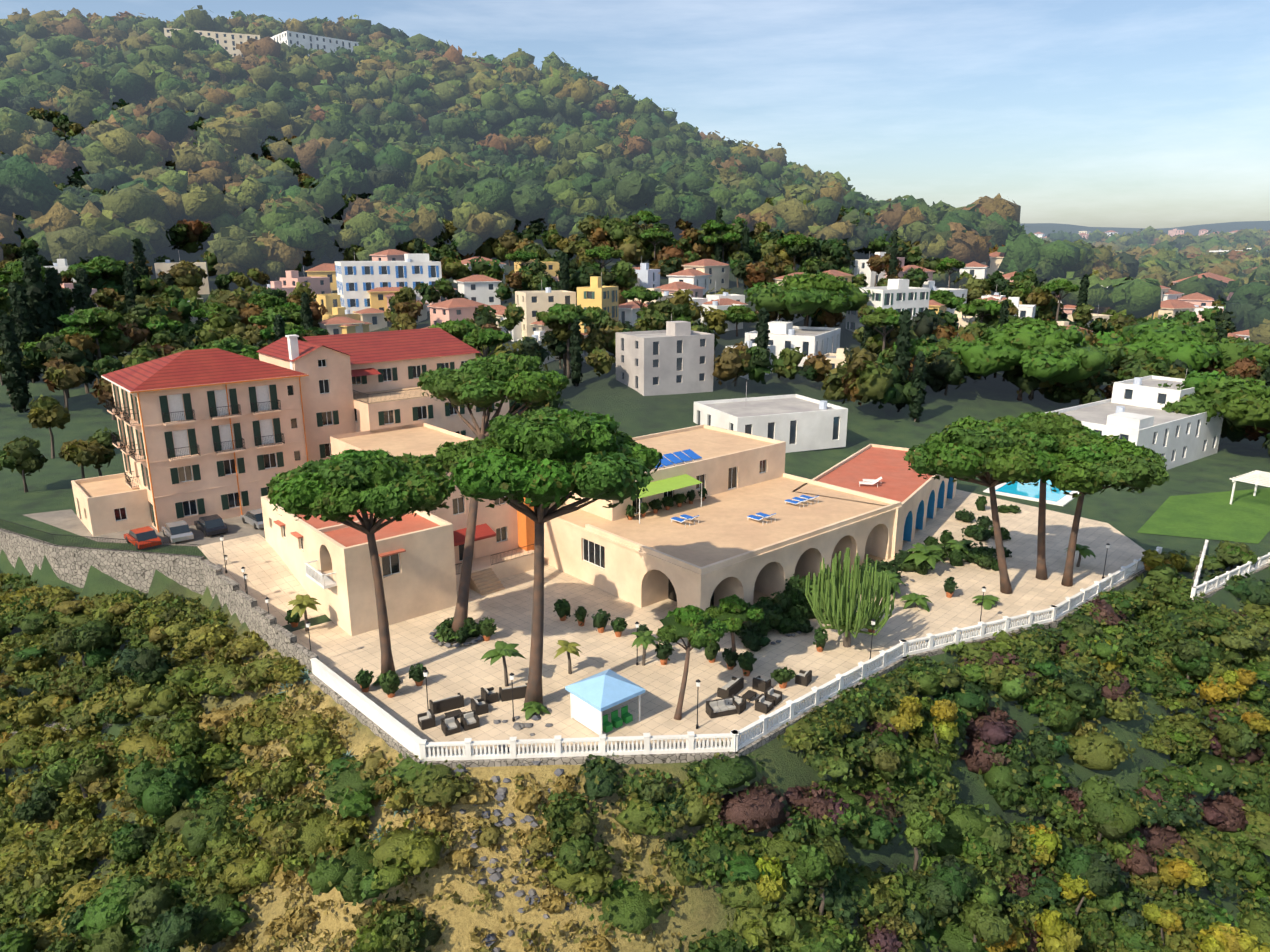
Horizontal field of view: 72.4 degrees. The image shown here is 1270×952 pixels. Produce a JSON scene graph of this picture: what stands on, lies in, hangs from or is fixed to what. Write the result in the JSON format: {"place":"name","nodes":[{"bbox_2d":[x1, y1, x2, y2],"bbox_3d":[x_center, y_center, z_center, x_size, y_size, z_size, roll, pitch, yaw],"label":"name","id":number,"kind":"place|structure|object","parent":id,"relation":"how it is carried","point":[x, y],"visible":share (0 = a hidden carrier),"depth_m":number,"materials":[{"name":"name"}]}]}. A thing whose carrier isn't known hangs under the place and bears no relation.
{"place":"outdoors","nodes":[
{"label":"outdoors","id":0,"kind":"place"},
{"bbox_2d":[0,60,1269,951],"bbox_3d":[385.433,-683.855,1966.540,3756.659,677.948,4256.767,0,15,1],"label":"ground","id":1,"kind":"structure","parent":0,"point":[696,909],"depth_m":70.75,"materials":[{"name":"green plant"}]},
{"bbox_2d":[8,722,112,737],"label":"slope terrace walls","id":2,"kind":"structure","parent":1,"relation":"on","point":[62,728],"depth_m":66.33,"materials":[{"name":"stone"}]},
{"bbox_2d":[71,328,508,535],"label":"hotel","id":3,"kind":"structure","parent":1,"relation":"on","point":[357,382],"depth_m":83.98,"materials":[{"name":"beige paint"}]},
{"bbox_2d":[130,375,308,531],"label":"hotel drainpipes","id":4,"kind":"object","parent":3,"relation":"attached to","point":[226,383],"visible":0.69,"depth_m":81.03,"materials":[{"name":"metal"}]},
{"bbox_2d":[330,423,534,595],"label":"connecting block","id":5,"kind":"structure","parent":1,"relation":"on","point":[504,539],"depth_m":78.44,"materials":[{"name":"beige paint"}]},
{"bbox_2d":[0,223,1081,492],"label":"cypress trees","id":6,"kind":"object","parent":1,"relation":"on","point":[566,363],"visible":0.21,"depth_m":143.91,"materials":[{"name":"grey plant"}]},
{"bbox_2d":[0,519,1162,767],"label":"balustrade and walls","id":7,"kind":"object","parent":1,"relation":"on","point":[132,569],"visible":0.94,"depth_m":61.01,"materials":[{"name":"white paint"}]},
{"bbox_2d":[24,489,1145,754],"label":"terrace paving","id":8,"kind":"structure","parent":1,"relation":"on","point":[452,669],"depth_m":65.62,"materials":[{"name":"beige stone"}]},
{"bbox_2d":[161,520,193,542],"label":"silver car","id":9,"kind":"object","parent":8,"relation":"on","point":[176,531],"visible":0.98,"depth_m":77.00,"materials":[{"name":"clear metal"}]},
{"bbox_2d":[240,508,263,528],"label":"silver car","id":10,"kind":"object","parent":8,"relation":"on","point":[254,518],"visible":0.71,"depth_m":80.72,"materials":[{"name":"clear metal"}]},
{"bbox_2d":[261,495,456,635],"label":"wing","id":11,"kind":"structure","parent":8,"relation":"on","point":[328,564],"depth_m":68.13,"materials":[{"name":"beige paint"}]},
{"bbox_2d":[285,486,1020,694],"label":"shrubs","id":12,"kind":"object","parent":8,"relation":"on","point":[788,610],"visible":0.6,"depth_m":66.96,"materials":[{"name":"green plant"}]},
{"bbox_2d":[792,444,956,558],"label":"wing","id":13,"kind":"structure","parent":8,"relation":"on","point":[923,501],"depth_m":91.16,"materials":[{"name":"red tile"}]},
{"bbox_2d":[0,540,1269,951],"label":"slope vegetation","id":14,"kind":"object","parent":1,"relation":"on","point":[158,890],"visible":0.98,"depth_m":53.91,"materials":[{"name":"green plant"}]},
{"bbox_2d":[0,5,1269,346],"bbox_3d":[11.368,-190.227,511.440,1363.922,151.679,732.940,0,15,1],"label":"hill forest","id":15,"kind":"object","parent":1,"relation":"on","point":[648,155],"visible":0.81,"depth_m":277.20,"materials":[{"name":"green plant"}]},
{"bbox_2d":[0,98,1269,475],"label":"trees","id":16,"kind":"object","parent":1,"relation":"on","point":[134,308],"visible":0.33,"depth_m":157.97,"materials":[{"name":"green plant"}]},
{"bbox_2d":[43,28,1258,469],"bbox_3d":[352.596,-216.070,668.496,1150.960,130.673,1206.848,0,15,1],"label":"village","id":17,"kind":"object","parent":1,"relation":"on","point":[675,358],"visible":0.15,"depth_m":162.94,"materials":[{"name":"white paint"}]},
{"bbox_2d":[220,449,1109,951],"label":"terrace furnishings","id":18,"kind":"object","parent":1,"relation":"on","point":[592,697],"visible":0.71,"depth_m":57.82,"materials":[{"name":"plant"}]},
{"bbox_2d":[80,562,1259,945],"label":"slope trunks","id":19,"kind":"object","parent":1,"relation":"on","point":[916,858],"visible":0.12,"depth_m":52.80,"materials":[{"name":"grey plant"}]},
{"bbox_2d":[534,424,901,610],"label":"arcaded building","id":20,"kind":"structure","parent":1,"relation":"on","point":[725,546],"depth_m":76.42,"materials":[{"name":"beige paint"}]},
{"bbox_2d":[339,315,1218,719],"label":"tree trunks","id":21,"kind":"object","parent":1,"relation":"on","point":[369,527],"visible":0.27,"depth_m":58.61,"materials":[{"name":"brown plant"}]},
{"bbox_2d":[266,243,1269,649],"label":"pine tree canopies","id":22,"kind":"object","parent":21,"relation":"attached to","point":[544,455],"visible":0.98,"depth_m":66.95,"materials":[{"name":"green plant"}]},
{"bbox_2d":[983,470,1269,543],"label":"garden pool pergola","id":23,"kind":"object","parent":1,"relation":"on","point":[1239,515],"visible":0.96,"depth_m":96.19,"materials":[{"name":"green plant"}]},
{"bbox_2d":[1190,539,1269,601],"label":"garden fence","id":24,"kind":"object","parent":1,"relation":"on","point":[1211,587],"visible":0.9,"depth_m":75.87,"materials":[{"name":"white paint"}]},
{"bbox_2d":[0,0,1269,228],"label":"sky","id":25,"kind":"structure","parent":0,"point":[1089,113],"materials":[{"name":"blue"}]}
]}

